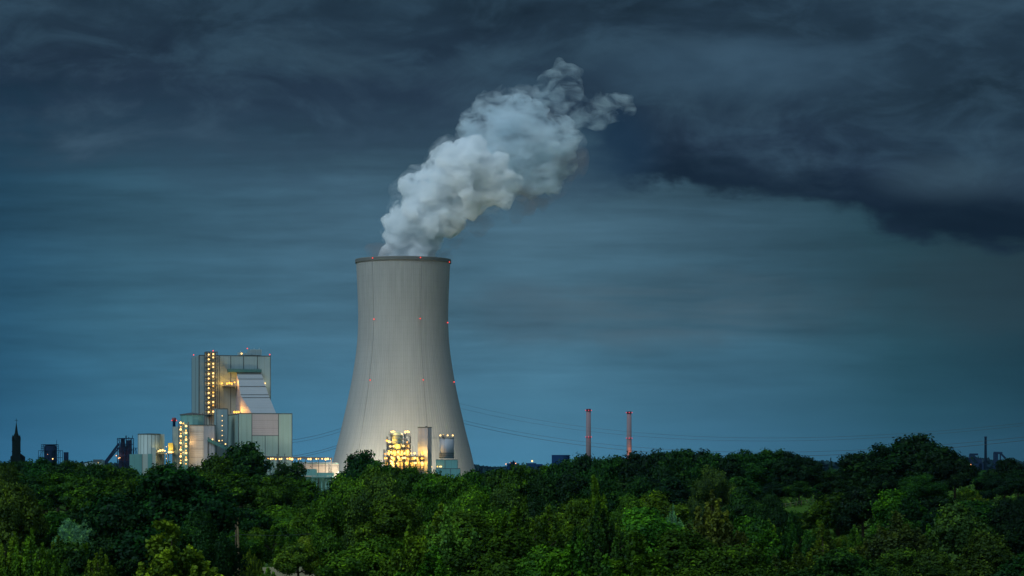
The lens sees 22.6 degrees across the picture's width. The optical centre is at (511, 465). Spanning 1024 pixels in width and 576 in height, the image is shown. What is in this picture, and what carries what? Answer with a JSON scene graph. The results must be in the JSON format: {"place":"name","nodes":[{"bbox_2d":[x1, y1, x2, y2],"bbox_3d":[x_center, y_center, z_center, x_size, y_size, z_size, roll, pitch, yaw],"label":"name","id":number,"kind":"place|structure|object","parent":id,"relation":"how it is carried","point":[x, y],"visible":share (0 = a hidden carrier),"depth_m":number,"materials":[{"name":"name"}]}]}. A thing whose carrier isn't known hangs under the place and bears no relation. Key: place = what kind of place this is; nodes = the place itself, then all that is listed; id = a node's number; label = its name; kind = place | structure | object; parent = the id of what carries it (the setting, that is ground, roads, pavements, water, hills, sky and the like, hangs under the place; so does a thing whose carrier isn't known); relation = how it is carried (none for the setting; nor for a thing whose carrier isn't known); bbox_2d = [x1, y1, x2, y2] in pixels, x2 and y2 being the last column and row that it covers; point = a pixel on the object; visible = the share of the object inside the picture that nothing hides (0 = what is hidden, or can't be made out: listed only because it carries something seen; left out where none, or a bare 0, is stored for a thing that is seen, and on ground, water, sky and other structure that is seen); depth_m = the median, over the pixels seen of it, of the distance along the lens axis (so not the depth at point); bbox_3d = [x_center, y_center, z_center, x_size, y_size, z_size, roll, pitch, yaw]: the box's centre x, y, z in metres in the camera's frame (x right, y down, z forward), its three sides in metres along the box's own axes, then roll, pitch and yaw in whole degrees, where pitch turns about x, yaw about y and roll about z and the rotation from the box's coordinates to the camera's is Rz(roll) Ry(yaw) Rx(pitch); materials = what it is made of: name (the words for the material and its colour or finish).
{"place":"outdoors","nodes":[
{"label":"outdoors","id":0,"kind":"place"},
{"bbox_2d":[333,256,474,475],"bbox_3d":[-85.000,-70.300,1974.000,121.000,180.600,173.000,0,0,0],"label":"cooling tower","id":1,"kind":"structure","parent":0,"point":[403,380],"depth_m":1966.61,"materials":[{"name":"concrete"}]},
{"bbox_2d":[0,0,1023,466],"label":"sky","id":2,"kind":"structure","parent":0,"point":[773,225],"materials":[{"name":"blue"}]},
{"bbox_2d":[20,482,1023,566],"bbox_3d":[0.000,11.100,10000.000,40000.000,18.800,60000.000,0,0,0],"label":"ground","id":3,"kind":"structure","parent":0,"point":[797,508],"depth_m":690.43,"materials":[{"name":"green plant"}]},
{"bbox_2d":[0,461,38,556],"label":"tree","id":4,"kind":"object","parent":3,"relation":"on","point":[9,475],"visible":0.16,"depth_m":518.72,"materials":[{"name":"green plant"}]},
{"bbox_2d":[0,482,53,552],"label":"tree","id":5,"kind":"object","parent":3,"relation":"on","point":[21,513],"visible":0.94,"depth_m":497.73,"materials":[{"name":"green plant"}]},
{"bbox_2d":[4,528,64,575],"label":"tree","id":6,"kind":"object","parent":3,"relation":"on","point":[31,565],"visible":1,"depth_m":333.36,"materials":[{"name":"green plant"}]},
{"bbox_2d":[35,511,75,549],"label":"tree","id":7,"kind":"object","parent":3,"relation":"on","point":[56,518],"visible":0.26,"depth_m":553.58,"materials":[{"name":"green plant"}]},
{"bbox_2d":[38,471,83,512],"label":"tree","id":8,"kind":"object","parent":3,"relation":"on","point":[55,492],"visible":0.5,"depth_m":832.51,"materials":[{"name":"green plant"}]},
{"bbox_2d":[45,537,91,575],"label":"tree","id":9,"kind":"object","parent":3,"relation":"on","point":[63,551],"visible":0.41,"depth_m":344.90,"materials":[{"name":"green plant"}]},
{"bbox_2d":[64,475,121,513],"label":"tree","id":10,"kind":"object","parent":3,"relation":"on","point":[81,487],"visible":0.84,"depth_m":817.92,"materials":[{"name":"green plant"}]},
{"bbox_2d":[82,548,118,575],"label":"tree","id":11,"kind":"object","parent":3,"relation":"on","point":[92,570],"visible":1,"depth_m":333.54,"materials":[{"name":"green plant"}]},
{"bbox_2d":[64,509,151,575],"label":"tree","id":12,"kind":"object","parent":3,"relation":"on","point":[101,540],"visible":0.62,"depth_m":341.96,"materials":[{"name":"green plant"}]},
{"bbox_2d":[105,436,133,468],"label":"blast furnace","id":13,"kind":"object","parent":3,"relation":"on","point":[125,451],"visible":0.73,"depth_m":3794.90,"materials":[{"name":"metal"}]},
{"bbox_2d":[138,433,160,465],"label":"round silo","id":14,"kind":"object","parent":3,"relation":"on","point":[147,442],"visible":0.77,"depth_m":1937.45,"materials":[{"name":"grey metal"}]},
{"bbox_2d":[76,461,252,575],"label":"tree","id":15,"kind":"object","parent":3,"relation":"on","point":[178,495],"visible":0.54,"depth_m":345.07,"materials":[{"name":"green plant"}]},
{"bbox_2d":[133,515,222,575],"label":"tree","id":16,"kind":"object","parent":3,"relation":"on","point":[190,561],"visible":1,"depth_m":234.82,"materials":[{"name":"green plant"}]},
{"bbox_2d":[180,413,203,468],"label":"octagonal bunker","id":17,"kind":"object","parent":3,"relation":"on","point":[193,418],"visible":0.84,"depth_m":1943.00,"materials":[{"name":"metal"}]},
{"bbox_2d":[163,505,237,575],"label":"tree","id":18,"kind":"object","parent":3,"relation":"on","point":[218,552],"visible":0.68,"depth_m":338.68,"materials":[{"name":"green plant"}]},
{"bbox_2d":[189,425,215,467],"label":"ribbed warehouse","id":19,"kind":"structure","parent":3,"relation":"on","point":[199,435],"depth_m":1933.22,"materials":[{"name":"grey metal"}]},
{"bbox_2d":[186,452,234,480],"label":"tree","id":20,"kind":"object","parent":3,"relation":"on","point":[217,465],"visible":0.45,"depth_m":956.16,"materials":[{"name":"green plant"}]},
{"bbox_2d":[204,351,217,424],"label":"stair tower","id":21,"kind":"structure","parent":3,"relation":"on","point":[210,384],"depth_m":1993.11,"materials":[{"name":"metal"}]},
{"bbox_2d":[214,408,227,456],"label":"lift tower","id":22,"kind":"structure","parent":3,"relation":"on","point":[221,419],"depth_m":1963.18,"materials":[{"name":"metal"}]},
{"bbox_2d":[192,348,275,413],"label":"boiler house","id":23,"kind":"structure","parent":3,"relation":"on","point":[244,383],"depth_m":1997.81,"materials":[{"name":"grey metal"}]},
{"bbox_2d":[208,471,261,508],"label":"tree","id":24,"kind":"object","parent":3,"relation":"on","point":[241,487],"visible":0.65,"depth_m":775.40,"materials":[{"name":"green plant"}]},
{"bbox_2d":[223,441,274,506],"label":"tree","id":25,"kind":"object","parent":3,"relation":"on","point":[248,459],"visible":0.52,"depth_m":994.82,"materials":[{"name":"green plant"}]},
{"bbox_2d":[223,506,278,538],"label":"tree","id":26,"kind":"object","parent":3,"relation":"on","point":[257,517],"visible":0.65,"depth_m":608.65,"materials":[{"name":"green plant"}]},
{"bbox_2d":[228,413,291,477],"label":"turbine hall","id":27,"kind":"structure","parent":3,"relation":"on","point":[271,433],"depth_m":1961.82,"materials":[{"name":"metal"}]},
{"bbox_2d":[255,525,289,565],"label":"tree","id":28,"kind":"object","parent":3,"relation":"on","point":[272,546],"visible":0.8,"depth_m":505.03,"materials":[{"name":"green plant"}]},
{"bbox_2d":[252,473,296,510],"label":"tree","id":29,"kind":"object","parent":3,"relation":"on","point":[269,493],"visible":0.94,"depth_m":769.17,"materials":[{"name":"green plant"}]},
{"bbox_2d":[267,459,310,480],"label":"tree","id":30,"kind":"object","parent":3,"relation":"on","point":[299,469],"visible":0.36,"depth_m":898.86,"materials":[{"name":"green plant"}]},
{"bbox_2d":[275,478,308,510],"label":"tree","id":31,"kind":"object","parent":3,"relation":"on","point":[300,497],"visible":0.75,"depth_m":771.48,"materials":[{"name":"green plant"}]},
{"bbox_2d":[269,540,316,575],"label":"tree","id":32,"kind":"object","parent":3,"relation":"on","point":[291,558],"visible":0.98,"depth_m":438.28,"materials":[{"name":"green plant"}]},
{"bbox_2d":[285,501,319,538],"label":"tree","id":33,"kind":"object","parent":3,"relation":"on","point":[302,522],"visible":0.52,"depth_m":601.49,"materials":[{"name":"green plant"}]},
{"bbox_2d":[308,474,364,556],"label":"tree","id":34,"kind":"object","parent":3,"relation":"on","point":[327,532],"visible":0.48,"depth_m":441.84,"materials":[{"name":"green plant"}]},
{"bbox_2d":[326,449,382,485],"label":"tree","id":35,"kind":"object","parent":3,"relation":"on","point":[362,460],"visible":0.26,"depth_m":897.26,"materials":[{"name":"green plant"}]},
{"bbox_2d":[313,532,404,575],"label":"tree","id":36,"kind":"object","parent":3,"relation":"on","point":[368,557],"visible":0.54,"depth_m":293.51,"materials":[{"name":"green plant"}]},
{"bbox_2d":[338,467,425,551],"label":"tree","id":37,"kind":"object","parent":3,"relation":"on","point":[381,485],"visible":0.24,"depth_m":417.57,"materials":[{"name":"green plant"}]},
{"bbox_2d":[343,495,436,556],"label":"tree","id":38,"kind":"object","parent":3,"relation":"on","point":[389,517],"visible":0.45,"depth_m":374.03,"materials":[{"name":"green plant"}]},
{"bbox_2d":[383,430,424,472],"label":"gas cleaning plant","id":39,"kind":"object","parent":3,"relation":"on","point":[398,453],"visible":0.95,"depth_m":1873.74,"materials":[{"name":"metal"}]},
{"bbox_2d":[378,519,435,575],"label":"tree","id":40,"kind":"object","parent":3,"relation":"on","point":[412,556],"visible":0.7,"depth_m":288.97,"materials":[{"name":"green plant"}]},
{"bbox_2d":[394,466,435,498],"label":"tree","id":41,"kind":"object","parent":3,"relation":"on","point":[408,477],"visible":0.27,"depth_m":673.17,"materials":[{"name":"green plant"}]},
{"bbox_2d":[418,426,431,473],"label":"square tower","id":42,"kind":"structure","parent":3,"relation":"on","point":[424,440],"depth_m":1876.10,"materials":[{"name":"grey metal"}]},
{"bbox_2d":[395,545,456,575],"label":"tree","id":43,"kind":"object","parent":3,"relation":"on","point":[427,567],"visible":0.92,"depth_m":286.38,"materials":[{"name":"green plant"}]},
{"bbox_2d":[406,474,449,523],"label":"tree","id":44,"kind":"object","parent":3,"relation":"on","point":[425,488],"visible":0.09,"depth_m":444.49,"materials":[{"name":"green plant"}]},
{"bbox_2d":[422,503,480,575],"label":"tree","id":45,"kind":"object","parent":3,"relation":"on","point":[448,545],"visible":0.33,"depth_m":298.70,"materials":[{"name":"green plant"}]},
{"bbox_2d":[421,474,486,527],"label":"tree","id":46,"kind":"object","parent":3,"relation":"on","point":[449,489],"visible":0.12,"depth_m":399.12,"materials":[{"name":"green plant"}]},
{"bbox_2d":[439,485,510,530],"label":"tree","id":47,"kind":"object","parent":3,"relation":"on","point":[473,499],"visible":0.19,"depth_m":392.54,"materials":[{"name":"green plant"}]},
{"bbox_2d":[449,509,500,548],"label":"tree","id":48,"kind":"object","parent":3,"relation":"on","point":[469,522],"visible":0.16,"depth_m":372.27,"materials":[{"name":"green plant"}]},
{"bbox_2d":[440,527,546,575],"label":"tree","id":49,"kind":"object","parent":3,"relation":"on","point":[496,557],"visible":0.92,"depth_m":278.68,"materials":[{"name":"green plant"}]},
{"bbox_2d":[482,464,528,504],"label":"tree","id":50,"kind":"object","parent":3,"relation":"on","point":[517,479],"visible":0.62,"depth_m":827.39,"materials":[{"name":"green plant"}]},
{"bbox_2d":[488,482,532,526],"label":"tree","id":51,"kind":"object","parent":3,"relation":"on","point":[506,498],"visible":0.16,"depth_m":422.83,"materials":[{"name":"green plant"}]},
{"bbox_2d":[20,484,1023,575],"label":"undergrowth","id":52,"kind":"object","parent":3,"relation":"on","point":[791,500],"depth_m":710.46,"materials":[{"name":"green plant"}]},
{"bbox_2d":[491,495,564,554],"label":"tree","id":53,"kind":"object","parent":3,"relation":"on","point":[519,513],"visible":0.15,"depth_m":344.73,"materials":[{"name":"green plant"}]},
{"bbox_2d":[512,544,567,575],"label":"tree","id":54,"kind":"object","parent":3,"relation":"on","point":[523,568],"visible":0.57,"depth_m":275.52,"materials":[{"name":"green plant"}]},
{"bbox_2d":[524,469,562,522],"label":"tree","id":55,"kind":"object","parent":3,"relation":"on","point":[542,492],"visible":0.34,"depth_m":453.29,"materials":[{"name":"green plant"}]},
{"bbox_2d":[74,456,1023,473],"bbox_3d":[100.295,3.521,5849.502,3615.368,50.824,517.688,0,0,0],"label":"distant woods","id":56,"kind":"object","parent":3,"relation":"on","point":[483,469],"visible":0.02,"depth_m":5616.38,"materials":[{"name":"green plant"}]},
{"bbox_2d":[528,504,573,546],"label":"tree","id":57,"kind":"object","parent":3,"relation":"on","point":[556,527],"visible":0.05,"depth_m":359.30,"materials":[{"name":"green plant"}]},
{"bbox_2d":[553,471,589,509],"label":"tree","id":58,"kind":"object","parent":3,"relation":"on","point":[567,486],"visible":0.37,"depth_m":720.50,"materials":[{"name":"green plant"}]},
{"bbox_2d":[533,495,627,551],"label":"tree","id":59,"kind":"object","parent":3,"relation":"on","point":[578,514],"visible":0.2,"depth_m":394.25,"materials":[{"name":"green plant"}]},
{"bbox_2d":[536,531,628,575],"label":"tree","id":60,"kind":"object","parent":3,"relation":"on","point":[571,552],"visible":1,"depth_m":245.06,"materials":[{"name":"green plant"}]},
{"bbox_2d":[561,501,634,572],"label":"tree","id":61,"kind":"object","parent":3,"relation":"on","point":[600,541],"visible":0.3,"depth_m":327.73,"materials":[{"name":"green plant"}]},
{"bbox_2d":[574,473,625,513],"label":"tree","id":62,"kind":"object","parent":3,"relation":"on","point":[609,489],"visible":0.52,"depth_m":713.12,"materials":[{"name":"green plant"}]},
{"bbox_2d":[608,492,647,525],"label":"tree","id":63,"kind":"object","parent":3,"relation":"on","point":[627,502],"visible":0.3,"depth_m":557.96,"materials":[{"name":"green plant"}]},
{"bbox_2d":[584,530,672,575],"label":"tree","id":64,"kind":"object","parent":3,"relation":"on","point":[638,562],"visible":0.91,"depth_m":257.40,"materials":[{"name":"green plant"}]},
{"bbox_2d":[616,451,649,479],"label":"tree","id":65,"kind":"object","parent":3,"relation":"on","point":[627,469],"visible":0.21,"depth_m":781.31,"materials":[{"name":"green plant"}]},
{"bbox_2d":[617,507,682,556],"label":"tree","id":66,"kind":"object","parent":3,"relation":"on","point":[648,524],"visible":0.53,"depth_m":476.04,"materials":[{"name":"green plant"}]},
{"bbox_2d":[628,453,675,482],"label":"tree","id":67,"kind":"object","parent":3,"relation":"on","point":[644,465],"visible":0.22,"depth_m":765.54,"materials":[{"name":"green plant"}]},
{"bbox_2d":[639,490,690,526],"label":"tree","id":68,"kind":"object","parent":3,"relation":"on","point":[661,504],"visible":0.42,"depth_m":636.00,"materials":[{"name":"green plant"}]},
{"bbox_2d":[646,450,688,484],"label":"tree","id":69,"kind":"object","parent":3,"relation":"on","point":[671,464],"visible":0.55,"depth_m":761.93,"materials":[{"name":"green plant"}]},
{"bbox_2d":[650,476,700,505],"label":"tree","id":70,"kind":"object","parent":3,"relation":"on","point":[675,490],"visible":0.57,"depth_m":705.63,"materials":[{"name":"green plant"}]},
{"bbox_2d":[647,527,717,574],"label":"tree","id":71,"kind":"object","parent":3,"relation":"on","point":[671,545],"visible":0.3,"depth_m":292.19,"materials":[{"name":"green plant"}]},
{"bbox_2d":[684,451,721,479],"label":"tree","id":72,"kind":"object","parent":3,"relation":"on","point":[710,459],"visible":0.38,"depth_m":760.62,"materials":[{"name":"green plant"}]},
{"bbox_2d":[686,465,735,521],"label":"tree","id":73,"kind":"object","parent":3,"relation":"on","point":[715,480],"visible":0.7,"depth_m":617.53,"materials":[{"name":"green plant"}]},
{"bbox_2d":[685,489,755,564],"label":"tree","id":74,"kind":"object","parent":3,"relation":"on","point":[711,527],"visible":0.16,"depth_m":328.02,"materials":[{"name":"green plant"}]},
{"bbox_2d":[669,541,783,575],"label":"tree","id":75,"kind":"object","parent":3,"relation":"on","point":[730,561],"visible":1,"depth_m":279.62,"materials":[{"name":"green plant"}]},
{"bbox_2d":[716,454,746,480],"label":"tree","id":76,"kind":"object","parent":3,"relation":"on","point":[730,467],"visible":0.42,"depth_m":758.50,"materials":[{"name":"green plant"}]},
{"bbox_2d":[721,487,757,525],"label":"tree","id":77,"kind":"object","parent":3,"relation":"on","point":[741,500],"visible":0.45,"depth_m":558.21,"materials":[{"name":"green plant"}]},
{"bbox_2d":[722,451,770,486],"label":"tree","id":78,"kind":"object","parent":3,"relation":"on","point":[754,470],"visible":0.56,"depth_m":784.94,"materials":[{"name":"green plant"}]},
{"bbox_2d":[732,513,789,567],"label":"tree","id":79,"kind":"object","parent":3,"relation":"on","point":[755,530],"visible":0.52,"depth_m":432.61,"materials":[{"name":"green plant"}]},
{"bbox_2d":[744,491,804,538],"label":"tree","id":80,"kind":"object","parent":3,"relation":"on","point":[769,505],"visible":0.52,"depth_m":517.89,"materials":[{"name":"green plant"}]},
{"bbox_2d":[770,451,814,485],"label":"tree","id":81,"kind":"object","parent":3,"relation":"on","point":[790,469],"visible":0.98,"depth_m":775.43,"materials":[{"name":"green plant"}]},
{"bbox_2d":[772,510,816,567],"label":"tree","id":82,"kind":"object","parent":3,"relation":"on","point":[791,538],"visible":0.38,"depth_m":433.67,"materials":[{"name":"green plant"}]},
{"bbox_2d":[773,523,864,574],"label":"tree","id":83,"kind":"object","parent":3,"relation":"on","point":[798,557],"visible":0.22,"depth_m":338.89,"materials":[{"name":"green plant"}]},
{"bbox_2d":[774,547,889,575],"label":"tree","id":84,"kind":"object","parent":3,"relation":"on","point":[839,562],"visible":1,"depth_m":269.37,"materials":[{"name":"green plant"}]},
{"bbox_2d":[799,490,867,535],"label":"tree","id":85,"kind":"object","parent":3,"relation":"on","point":[819,510],"visible":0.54,"depth_m":583.00,"materials":[{"name":"green plant"}]},
{"bbox_2d":[811,470,862,500],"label":"tree","id":86,"kind":"object","parent":3,"relation":"on","point":[830,482],"visible":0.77,"depth_m":646.72,"materials":[{"name":"green plant"}]},
{"bbox_2d":[829,484,879,540],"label":"tree","id":87,"kind":"object","parent":3,"relation":"on","point":[852,509],"visible":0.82,"depth_m":565.98,"materials":[{"name":"green plant"}]},
{"bbox_2d":[835,451,896,486],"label":"tree","id":88,"kind":"object","parent":3,"relation":"on","point":[861,467],"visible":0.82,"depth_m":696.57,"materials":[{"name":"green plant"}]},
{"bbox_2d":[865,472,897,496],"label":"tree","id":89,"kind":"object","parent":3,"relation":"on","point":[883,481],"visible":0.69,"depth_m":647.46,"materials":[{"name":"green plant"}]},
{"bbox_2d":[862,440,912,478],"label":"tree","id":90,"kind":"object","parent":3,"relation":"on","point":[884,454],"visible":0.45,"depth_m":711.71,"materials":[{"name":"green plant"}]},
{"bbox_2d":[867,547,918,575],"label":"tree","id":91,"kind":"object","parent":3,"relation":"on","point":[896,561],"visible":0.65,"depth_m":320.34,"materials":[{"name":"green plant"}]},
{"bbox_2d":[854,510,933,565],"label":"tree","id":92,"kind":"object","parent":3,"relation":"on","point":[893,538],"visible":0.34,"depth_m":378.22,"materials":[{"name":"green plant"}]},
{"bbox_2d":[866,488,931,536],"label":"tree","id":93,"kind":"object","parent":3,"relation":"on","point":[883,508],"visible":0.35,"depth_m":531.33,"materials":[{"name":"green plant"}]},
{"bbox_2d":[881,489,940,534],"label":"tree","id":94,"kind":"object","parent":3,"relation":"on","point":[910,509],"visible":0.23,"depth_m":523.08,"materials":[{"name":"green plant"}]},
{"bbox_2d":[889,433,940,480],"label":"tree","id":95,"kind":"object","parent":3,"relation":"on","point":[918,441],"visible":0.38,"depth_m":715.67,"materials":[{"name":"green plant"}]},
{"bbox_2d":[898,473,948,500],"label":"tree","id":96,"kind":"object","parent":3,"relation":"on","point":[921,485],"visible":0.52,"depth_m":637.52,"materials":[{"name":"green plant"}]},
{"bbox_2d":[892,548,967,575],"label":"tree","id":97,"kind":"object","parent":3,"relation":"on","point":[929,562],"visible":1,"depth_m":313.04,"materials":[{"name":"green plant"}]},
{"bbox_2d":[899,443,972,482],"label":"tree","id":98,"kind":"object","parent":3,"relation":"on","point":[926,457],"visible":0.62,"depth_m":706.36,"materials":[{"name":"green plant"}]},
{"bbox_2d":[928,456,982,498],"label":"tree","id":99,"kind":"object","parent":3,"relation":"on","point":[955,474],"visible":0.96,"depth_m":696.73,"materials":[{"name":"green plant"}]},
{"bbox_2d":[926,500,1006,562],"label":"tree","id":100,"kind":"object","parent":3,"relation":"on","point":[958,524],"visible":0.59,"depth_m":417.18,"materials":[{"name":"green plant"}]},
{"bbox_2d":[947,530,1018,575],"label":"tree","id":101,"kind":"object","parent":3,"relation":"on","point":[984,553],"visible":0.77,"depth_m":325.89,"materials":[{"name":"green plant"}]},
{"bbox_2d":[979,476,1023,499],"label":"tree","id":102,"kind":"object","parent":3,"relation":"on","point":[999,486],"visible":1,"depth_m":687.15,"materials":[{"name":"green plant"}]},
{"bbox_2d":[981,457,1023,478],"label":"tree","id":103,"kind":"object","parent":3,"relation":"on","point":[1008,465],"visible":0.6,"depth_m":757.82,"materials":[{"name":"green plant"}]},
{"bbox_2d":[985,497,1023,557],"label":"tree","id":104,"kind":"object","parent":3,"relation":"on","point":[1008,520],"visible":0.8,"depth_m":447.60,"materials":[{"name":"green plant"}]},
{"bbox_2d":[986,550,1023,575],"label":"tree","id":105,"kind":"object","parent":3,"relation":"on","point":[1015,567],"visible":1,"depth_m":280.12,"materials":[{"name":"green plant"}]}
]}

